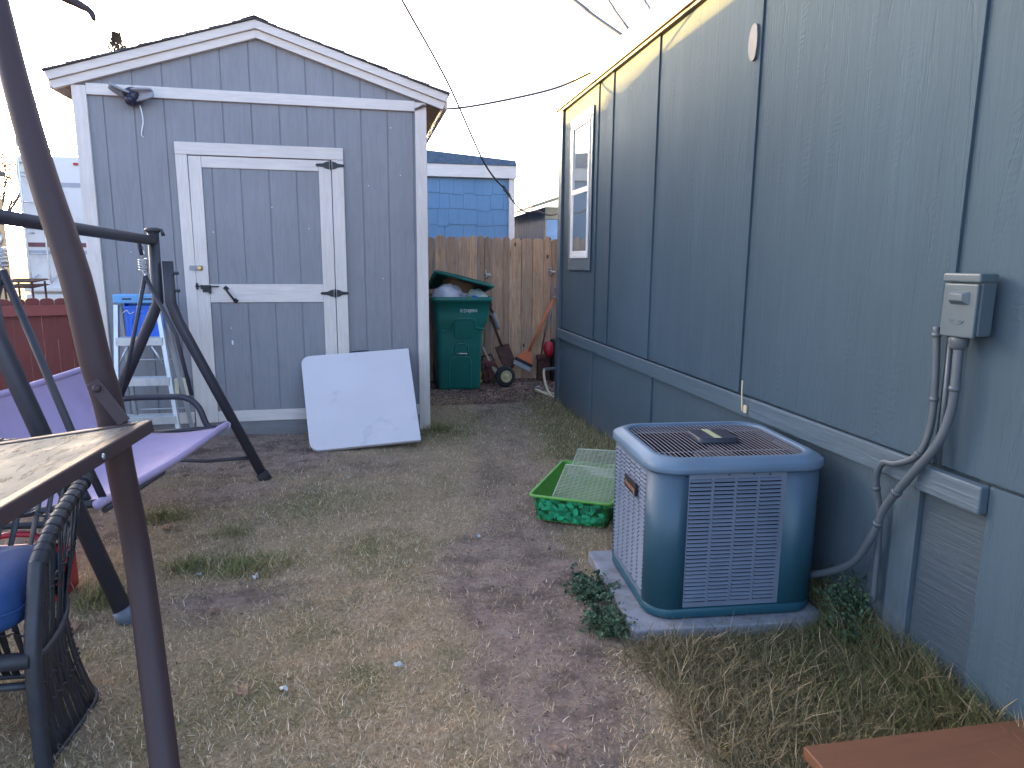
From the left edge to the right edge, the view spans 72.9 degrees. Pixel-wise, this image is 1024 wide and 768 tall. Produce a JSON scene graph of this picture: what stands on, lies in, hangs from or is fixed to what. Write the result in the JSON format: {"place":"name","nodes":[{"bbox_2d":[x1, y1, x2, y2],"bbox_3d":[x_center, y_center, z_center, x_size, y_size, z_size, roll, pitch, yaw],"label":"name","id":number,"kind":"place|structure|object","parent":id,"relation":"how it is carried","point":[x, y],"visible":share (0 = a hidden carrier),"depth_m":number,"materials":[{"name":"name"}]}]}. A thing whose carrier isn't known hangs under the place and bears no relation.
{"place":"outdoors","nodes":[
{"label":"outdoors","id":0,"kind":"place"},
{"bbox_2d":[3,278,49,299],"bbox_3d":[-5.472,-0.584,7.888,0.344,1.216,0.363,-2,10,-11],"label":"table","id":1,"kind":"object","parent":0,"point":[18,285],"visible":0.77,"depth_m":7.80,"materials":[{"name":"metal"}]},
{"bbox_2d":[0,0,659,259],"label":"sky","id":2,"kind":"structure","parent":0,"point":[486,50],"materials":[{"name":"white"}]},
{"bbox_2d":[427,150,516,343],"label":"blue house","id":3,"kind":"structure","parent":0,"point":[467,196],"depth_m":11.20,"materials":[{"name":"paint"}]},
{"bbox_2d":[0,260,960,767],"bbox_3d":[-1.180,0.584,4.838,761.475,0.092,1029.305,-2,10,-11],"label":"ground","id":4,"kind":"structure","parent":0,"point":[598,690],"depth_m":2.80,"materials":[{"name":"soil"}]},
{"bbox_2d":[0,170,10,300],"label":"neighbour home","id":5,"kind":"object","parent":4,"relation":"on","point":[2,227],"visible":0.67,"depth_m":23.08,"materials":[{"name":"beige paint"}]},
{"bbox_2d":[0,144,19,210],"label":"bare tree","id":6,"kind":"object","parent":4,"relation":"on","point":[3,165],"visible":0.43,"depth_m":30.90,"materials":[{"name":"brown plant"}]},
{"bbox_2d":[0,531,78,600],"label":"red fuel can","id":7,"kind":"object","parent":4,"relation":"on","point":[74,579],"visible":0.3,"depth_m":3.00,"materials":[{"name":"plastic"}]},
{"bbox_2d":[0,298,79,389],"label":"red fence","id":8,"kind":"object","parent":4,"relation":"on","point":[51,313],"visible":0.29,"depth_m":5.30,"materials":[{"name":"paint"}]},
{"bbox_2d":[0,438,98,767],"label":"wicker chair","id":9,"kind":"object","parent":4,"relation":"on","point":[51,675],"visible":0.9,"depth_m":2.06,"materials":[{"name":"black wicker"}]},
{"bbox_2d":[0,544,65,632],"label":"seat cushion","id":10,"kind":"object","parent":9,"relation":"on","point":[14,560],"visible":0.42,"depth_m":1.99,"materials":[{"name":"blue fabric"}]},
{"bbox_2d":[15,139,87,343],"bbox_3d":[-6.409,-2.436,12.967,2.200,3.078,6.640,-2,10,-11],"label":"motorhome","id":11,"kind":"object","parent":4,"relation":"on","point":[40,263],"visible":0.22,"depth_m":9.69,"materials":[{"name":"white metal"}]},
{"bbox_2d":[70,620,86,631],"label":"fallen leaf","id":12,"kind":"object","parent":4,"relation":"on","point":[76,624],"visible":0.71,"depth_m":2.75,"materials":[{"name":"brown plant"}]},
{"bbox_2d":[0,0,180,767],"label":"canopy frame","id":13,"kind":"object","parent":4,"relation":"on","point":[35,471],"visible":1,"depth_m":1.77,"materials":[{"name":"brown metal"}]},
{"bbox_2d":[55,576,128,614],"bbox_3d":[-1.775,0.895,2.952,0.476,0.103,0.362,-2,10,-11],"label":"grass tuft","id":14,"kind":"object","parent":4,"relation":"on","point":[90,595],"visible":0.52,"depth_m":2.95,"materials":[{"name":"green plant"}]},
{"bbox_2d":[61,30,126,156],"bbox_3d":[-14.748,-8.364,26.747,4.669,9.822,4.337,8,13,37],"label":"conifer","id":15,"kind":"object","parent":4,"relation":"on","point":[116,41],"visible":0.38,"depth_m":25.78,"materials":[{"name":"green plant"}]},
{"bbox_2d":[0,209,271,625],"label":"garden swing","id":16,"kind":"object","parent":4,"relation":"on","point":[48,404],"visible":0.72,"depth_m":3.73,"materials":[{"name":"black metal"}]},
{"bbox_2d":[112,294,194,428],"bbox_3d":[-2.709,-0.082,5.245,0.473,1.192,0.534,-2,10,-11],"label":"step ladder","id":17,"kind":"object","parent":4,"relation":"on","point":[124,340],"visible":0.73,"depth_m":5.09,"materials":[{"name":"silver metal"}]},
{"bbox_2d":[122,303,164,336],"bbox_3d":[-2.711,-0.474,5.117,0.274,0.247,0.095,-2,10,-11],"label":"blue crate","id":18,"kind":"object","parent":17,"relation":"on","point":[129,312],"visible":0.51,"depth_m":5.08,"materials":[{"name":"plastic"}]},
{"bbox_2d":[161,523,174,529],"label":"fallen leaf","id":19,"kind":"object","parent":4,"relation":"on","point":[167,525],"visible":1,"depth_m":3.77,"materials":[{"name":"brown plant"}]},
{"bbox_2d":[145,504,195,524],"bbox_3d":[-1.947,0.734,3.915,0.354,0.090,0.333,7,12,32],"label":"grass tuft","id":20,"kind":"object","parent":4,"relation":"on","point":[164,514],"visible":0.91,"depth_m":3.93,"materials":[{"name":"green plant"}]},
{"bbox_2d":[158,549,219,575],"bbox_3d":[-1.546,0.847,3.306,0.271,0.087,0.273,-8,13,-40],"label":"grass tuft","id":21,"kind":"object","parent":4,"relation":"on","point":[190,562],"visible":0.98,"depth_m":3.31,"materials":[{"name":"green plant"}]},
{"bbox_2d":[209,607,219,613],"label":"fallen leaf","id":22,"kind":"object","parent":4,"relation":"on","point":[215,609],"visible":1,"depth_m":2.86,"materials":[{"name":"brown plant"}]},
{"bbox_2d":[205,521,252,539],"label":"grass tuft","id":23,"kind":"object","parent":4,"relation":"on","point":[229,531],"visible":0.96,"depth_m":3.71,"materials":[{"name":"green plant"}]},
{"bbox_2d":[237,683,247,695],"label":"fallen leaf","id":24,"kind":"object","parent":4,"relation":"on","point":[242,690],"visible":1,"depth_m":2.33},
{"bbox_2d":[196,546,292,581],"bbox_3d":[-1.267,0.850,3.300,0.471,0.088,0.358,-2,10,-11],"label":"grass tuft","id":25,"kind":"object","parent":4,"relation":"on","point":[240,564],"visible":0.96,"depth_m":3.30,"materials":[{"name":"green plant"}]},
{"bbox_2d":[41,15,449,435],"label":"garden shed","id":26,"kind":"structure","parent":4,"relation":"on","point":[268,178],"depth_m":5.52,"materials":[{"name":"paint"}]},
{"bbox_2d":[108,82,153,137],"bbox_3d":[-2.810,-2.029,5.139,0.304,0.362,0.157,-3,11,-19],"label":"security light","id":27,"kind":"object","parent":26,"relation":"attached to","point":[134,96],"visible":1,"depth_m":5.10,"materials":[{"name":"white metal"}]},
{"bbox_2d":[174,378,188,395],"bbox_3d":[-2.666,0.025,5.601,0.110,0.150,0.049,-2,10,-11],"label":"outlet cover","id":28,"kind":"object","parent":26,"relation":"attached to","point":[177,388],"visible":0.39,"depth_m":5.58,"materials":[{"name":"beige plastic"}]},
{"bbox_2d":[188,156,348,422],"bbox_3d":[-1.947,-0.732,5.612,1.215,2.108,0.071,-2,10,-12],"label":"door","id":29,"kind":"structure","parent":26,"relation":"in","point":[262,274],"depth_m":5.60,"materials":[{"name":"paint"}]},
{"bbox_2d":[414,72,590,110],"bbox_3d":[-0.003,-2.481,5.917,1.608,0.432,0.680,0,10,-3],"label":"overhead cable","id":30,"kind":"object","parent":26,"relation":"attached to","point":[517,97],"visible":0.8,"depth_m":5.95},
{"bbox_2d":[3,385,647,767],"bbox_3d":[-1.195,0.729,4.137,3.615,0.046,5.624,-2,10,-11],"label":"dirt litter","id":31,"kind":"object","parent":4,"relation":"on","point":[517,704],"visible":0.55,"depth_m":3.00,"materials":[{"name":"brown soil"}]},
{"bbox_2d":[301,348,421,451],"bbox_3d":[-1.223,0.116,5.592,0.939,0.730,0.650,-2,10,-11],"label":"folding table","id":32,"kind":"object","parent":4,"relation":"on","point":[361,399],"visible":1,"depth_m":5.55,"materials":[{"name":"white plastic"}]},
{"bbox_2d":[393,661,402,666],"bbox_3d":[-0.411,1.009,2.495,0.030,0.018,0.021,3,10,15],"label":"paper scrap","id":33,"kind":"object","parent":4,"relation":"on","point":[399,664],"visible":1,"depth_m":2.50,"materials":[{"name":"white paper"}]},
{"bbox_2d":[422,420,455,432],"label":"grass tuft","id":34,"kind":"object","parent":4,"relation":"on","point":[438,427],"visible":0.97,"depth_m":5.98,"materials":[{"name":"green plant"}]},
{"bbox_2d":[429,270,494,389],"bbox_3d":[-0.621,-0.642,8.041,0.719,1.351,0.790,-2,10,-11],"label":"wheeled bin","id":35,"kind":"object","parent":4,"relation":"on","point":[458,324],"visible":0.99,"depth_m":7.76,"materials":[{"name":"plastic"}]},
{"bbox_2d":[432,283,462,296],"bbox_3d":[-0.720,-0.981,7.799,0.363,0.322,0.353,-2,10,-11],"label":"rubbish bag","id":36,"kind":"object","parent":35,"relation":"in","point":[447,290],"visible":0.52,"depth_m":7.67,"materials":[{"name":"white plastic"}]},
{"bbox_2d":[465,288,487,296],"bbox_3d":[-0.408,-0.962,7.816,0.259,0.240,0.261,9,13,41],"label":"rubbish bag","id":37,"kind":"object","parent":35,"relation":"in","point":[478,292],"visible":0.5,"depth_m":7.73,"materials":[{"name":"white plastic"}]},
{"bbox_2d":[0,391,973,767],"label":"lawn grass","id":38,"kind":"structure","parent":4,"relation":"on","point":[240,657],"depth_m":2.69,"materials":[{"name":"brown plant"}]},
{"bbox_2d":[279,685,287,690],"bbox_3d":[-0.776,1.030,2.349,0.023,0.017,0.035,-6,12,-31],"label":"paper scrap","id":39,"kind":"object","parent":38,"relation":"on","point":[285,688],"visible":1,"depth_m":2.34,"materials":[{"name":"white paper"}]},
{"bbox_2d":[428,235,556,379],"bbox_3d":[-0.028,-0.892,8.609,3.678,1.855,0.160,-2,10,-11],"label":"wooden fence","id":40,"kind":"object","parent":4,"relation":"on","point":[521,299],"visible":0.3,"depth_m":8.48,"materials":[{"name":"brown wood"}]},
{"bbox_2d":[489,302,514,368],"bbox_3d":[-0.156,-0.612,8.416,0.396,0.863,0.104,4,11,17],"label":"shovel","id":41,"kind":"object","parent":40,"relation":"attached to","point":[505,355],"visible":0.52,"depth_m":8.44,"materials":[{"name":"metal"}]},
{"bbox_2d":[513,286,555,371],"bbox_3d":[0.306,-0.670,8.450,0.647,1.024,0.118,-6,12,-31],"label":"broom","id":42,"kind":"object","parent":40,"relation":"attached to","point":[523,360],"visible":0.85,"depth_m":8.44,"materials":[{"name":"orange plastic"}]},
{"bbox_2d":[541,302,553,353],"bbox_3d":[0.419,-0.617,8.601,0.230,0.807,0.044,-7,12,-36],"label":"garden tool","id":43,"kind":"object","parent":40,"relation":"attached to","point":[547,321],"visible":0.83,"depth_m":8.58,"materials":[{"name":"metal"}]},
{"bbox_2d":[430,377,554,405],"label":"leaf litter","id":44,"kind":"object","parent":4,"relation":"on","point":[504,395],"visible":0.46,"depth_m":7.62,"materials":[{"name":"brown plant"}]},
{"bbox_2d":[481,353,514,386],"bbox_3d":[-0.179,-0.164,8.233,0.381,0.350,0.425,-2,10,-11],"label":"garden cart","id":45,"kind":"object","parent":4,"relation":"on","point":[503,376],"visible":0.92,"depth_m":8.13,"materials":[{"name":"black rubber"}]},
{"bbox_2d":[482,333,496,373],"bbox_3d":[-0.282,-0.402,8.346,0.046,0.546,0.340,-8,13,-39],"label":"tool handle","id":46,"kind":"object","parent":45,"relation":"on","point":[488,359],"visible":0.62,"depth_m":8.37,"materials":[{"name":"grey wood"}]},
{"bbox_2d":[536,338,554,380],"bbox_3d":[0.482,-0.289,8.481,0.400,0.520,0.200,-2,10,-11],"label":"red machine","id":47,"kind":"object","parent":4,"relation":"on","point":[546,359],"visible":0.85,"depth_m":8.45,"materials":[{"name":"plastic"}]},
{"bbox_2d":[551,306,552,338],"bbox_3d":[0.497,-0.532,8.648,0.018,0.900,0.038,1,10,3],"label":"thin pole","id":48,"kind":"object","parent":4,"relation":"on","point":[552,324],"visible":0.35,"depth_m":8.61,"materials":[{"name":"grey metal"}]},
{"bbox_2d":[499,397,615,547],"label":"grass","id":49,"kind":"structure","parent":4,"relation":"on","point":[570,413],"depth_m":6.00,"materials":[{"name":"green plant"}]},
{"bbox_2d":[549,742,567,754],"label":"fallen leaf","id":50,"kind":"object","parent":4,"relation":"on","point":[561,747],"visible":1,"depth_m":2.07,"materials":[{"name":"brown plant"}]},
{"bbox_2d":[529,460,614,527],"bbox_3d":[0.436,0.650,4.161,0.480,0.155,0.740,4,11,19],"label":"green tray","id":51,"kind":"object","parent":4,"relation":"on","point":[550,507],"visible":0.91,"depth_m":3.88,"materials":[{"name":"plastic"}]},
{"bbox_2d":[552,464,614,507],"bbox_3d":[0.467,0.587,4.028,0.405,0.083,0.490,3,10,15],"label":"wire rack","id":52,"kind":"object","parent":51,"relation":"on","point":[583,480],"visible":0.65,"depth_m":4.03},
{"bbox_2d":[569,448,614,477],"bbox_3d":[0.578,0.491,4.294,0.417,0.082,0.380,3,10,16],"label":"wire rack","id":53,"kind":"object","parent":51,"relation":"on","point":[607,452],"visible":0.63,"depth_m":4.33,"materials":[{"name":"grey metal"}]},
{"bbox_2d":[555,562,620,603],"bbox_3d":[0.337,0.886,3.057,0.244,0.103,0.317,-4,11,-24],"label":"weed plant","id":54,"kind":"object","parent":4,"relation":"on","point":[591,590],"visible":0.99,"depth_m":3.03,"materials":[{"name":"green plant"}]},
{"bbox_2d":[580,591,638,640],"bbox_3d":[0.398,0.932,2.784,0.254,0.107,0.296,7,12,31],"label":"weed plant","id":55,"kind":"object","parent":4,"relation":"on","point":[601,618],"visible":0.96,"depth_m":2.73,"materials":[{"name":"green plant"}]},
{"bbox_2d":[588,550,826,642],"bbox_3d":[0.820,0.920,3.093,0.805,0.082,0.755,-1,10,-7],"label":"concrete pad","id":56,"kind":"object","parent":4,"relation":"on","point":[602,561],"visible":0.26,"depth_m":2.76,"materials":[{"name":"grey concrete"}]},
{"bbox_2d":[612,421,823,618],"bbox_3d":[0.855,0.544,3.033,0.744,0.672,0.674,-1,10,-7],"label":"air conditioner","id":57,"kind":"object","parent":56,"relation":"on","point":[715,518],"visible":1,"depth_m":2.74,"materials":[{"name":"blue metal"}]},
{"bbox_2d":[554,0,1023,722],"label":"mobile home","id":58,"kind":"object","parent":4,"relation":"on","point":[790,212],"visible":0.85,"depth_m":2.83,"materials":[{"name":"paint"}]},
{"bbox_2d":[504,189,557,215],"bbox_3d":[0.188,-1.839,7.016,0.572,0.255,0.175,-1,10,-8],"label":"overhead cable","id":59,"kind":"object","parent":58,"relation":"attached to","point":[509,196],"visible":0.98,"depth_m":7.08,"materials":[{"name":"black rubber"}]},
{"bbox_3d":[-0.054,-1.924,6.907,0.105,0.114,0.095,-2,10,-11],"label":"cable splice","id":60,"kind":"object","parent":59,"relation":"attached to","visible":0},
{"bbox_2d":[401,0,503,188],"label":"overhead cable","id":61,"kind":"object","parent":60,"relation":"attached to","point":[430,50],"visible":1,"depth_m":5.93,"materials":[{"name":"black rubber"}]},
{"bbox_2d":[545,367,554,370],"bbox_3d":[0.549,-0.152,7.491,0.406,0.041,0.109,6,11,29],"label":"drain pipe","id":62,"kind":"object","parent":58,"relation":"attached to","point":[549,368],"visible":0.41,"depth_m":7.55,"materials":[{"name":"grey plastic"}]},
{"bbox_2d":[533,368,553,397],"bbox_3d":[0.411,-0.017,7.572,0.461,0.307,0.181,10,14,42],"label":"garden hose","id":63,"kind":"object","parent":62,"relation":"hanging from","point":[548,393],"visible":0.69,"depth_m":7.54,"materials":[{"name":"white plastic"}]},
{"bbox_2d":[570,116,590,257],"bbox_3d":[0.610,-1.718,6.174,0.025,1.176,0.541,-2,10,-11],"label":"window","id":64,"kind":"structure","parent":58,"relation":"in","point":[581,134],"depth_m":6.17,"materials":[{"name":"white glass"}]},
{"bbox_2d":[741,380,746,412],"bbox_3d":[1.158,0.063,3.463,0.016,0.156,0.063,-2,10,-11],"label":"pipe","id":65,"kind":"object","parent":58,"relation":"hanging from","point":[744,408],"visible":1,"depth_m":3.47,"materials":[{"name":"white plastic"}]},
{"bbox_2d":[810,336,969,577],"bbox_3d":[1.285,0.346,2.582,0.056,1.125,0.739,-3,11,-18],"label":"electrical conduit","id":66,"kind":"object","parent":58,"relation":"attached to","point":[958,345],"visible":0.95,"depth_m":2.29,"materials":[{"name":"grey plastic"}]},
{"bbox_2d":[870,327,941,603],"bbox_3d":[1.361,0.316,2.431,0.058,1.051,0.222,-2,10,-11],"label":"electrical conduit","id":67,"kind":"object","parent":58,"relation":"attached to","point":[919,452],"visible":0.91,"depth_m":2.34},
{"bbox_2d":[936,337,952,464],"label":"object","id":68,"kind":"object","parent":58,"relation":"attached to","point":[945,390],"depth_m":2.25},
{"bbox_2d":[940,273,998,338],"bbox_3d":[1.396,-0.242,2.132,0.082,0.196,0.140,-2,10,-11],"label":"disconnect box","id":69,"kind":"object","parent":58,"relation":"attached to","point":[968,305],"visible":1,"depth_m":2.09,"materials":[{"name":"grey metal"}]},
{"bbox_2d":[600,564,1023,767],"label":"matted grass","id":70,"kind":"structure","parent":4,"relation":"on","point":[921,674],"depth_m":2.32,"materials":[{"name":"green plant"}]},
{"bbox_2d":[835,614,881,651],"bbox_3d":[1.315,0.930,2.608,0.149,0.106,0.267,-2,10,-11],"label":"weed plant","id":71,"kind":"object","parent":70,"relation":"on","point":[857,634],"visible":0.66,"depth_m":2.59,"materials":[{"name":"green plant"}]},
{"bbox_2d":[814,564,878,630],"bbox_3d":[1.329,0.833,2.722,0.250,0.231,0.303,-2,10,-11],"label":"weed plant","id":72,"kind":"object","parent":4,"relation":"on","point":[842,592],"visible":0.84,"depth_m":2.68,"materials":[{"name":"green plant"}]},
{"bbox_2d":[803,720,1023,767],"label":"plank step","id":73,"kind":"object","parent":4,"relation":"on","point":[975,746],"visible":0.89,"depth_m":1.88,"materials":[{"name":"brown wood"}]},
{"bbox_2d":[514,197,557,280],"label":"tan eaved house","id":74,"kind":"structure","parent":0,"point":[532,226],"depth_m":15.65,"materials":[{"name":"grey metal"}]},
{"bbox_2d":[569,0,621,37],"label":"power line","id":75,"kind":"object","parent":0,"point":[613,31],"visible":0.86,"depth_m":9.24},
{"bbox_2d":[606,0,628,29],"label":"power line","id":76,"kind":"object","parent":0,"point":[621,20],"visible":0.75,"depth_m":9.52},
{"bbox_2d":[643,0,650,9],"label":"power line","id":77,"kind":"object","parent":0,"point":[647,5],"visible":0.48,"depth_m":9.59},
{"bbox_3d":[-0.602,-0.945,7.938,0.355,0.260,0.332,-2,10,-11],"label":"rubbish bag","id":78,"kind":"object","parent":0,"visible":0},
{"bbox_2d":[442,277,473,292],"bbox_3d":[-0.620,-1.120,7.906,0.320,0.202,0.200,-6,12,-31],"label":"cardboard box","id":79,"kind":"object","parent":78,"relation":"on","point":[465,287],"visible":0.52,"depth_m":7.83,"materials":[{"name":"brown cardboard"}]}
]}

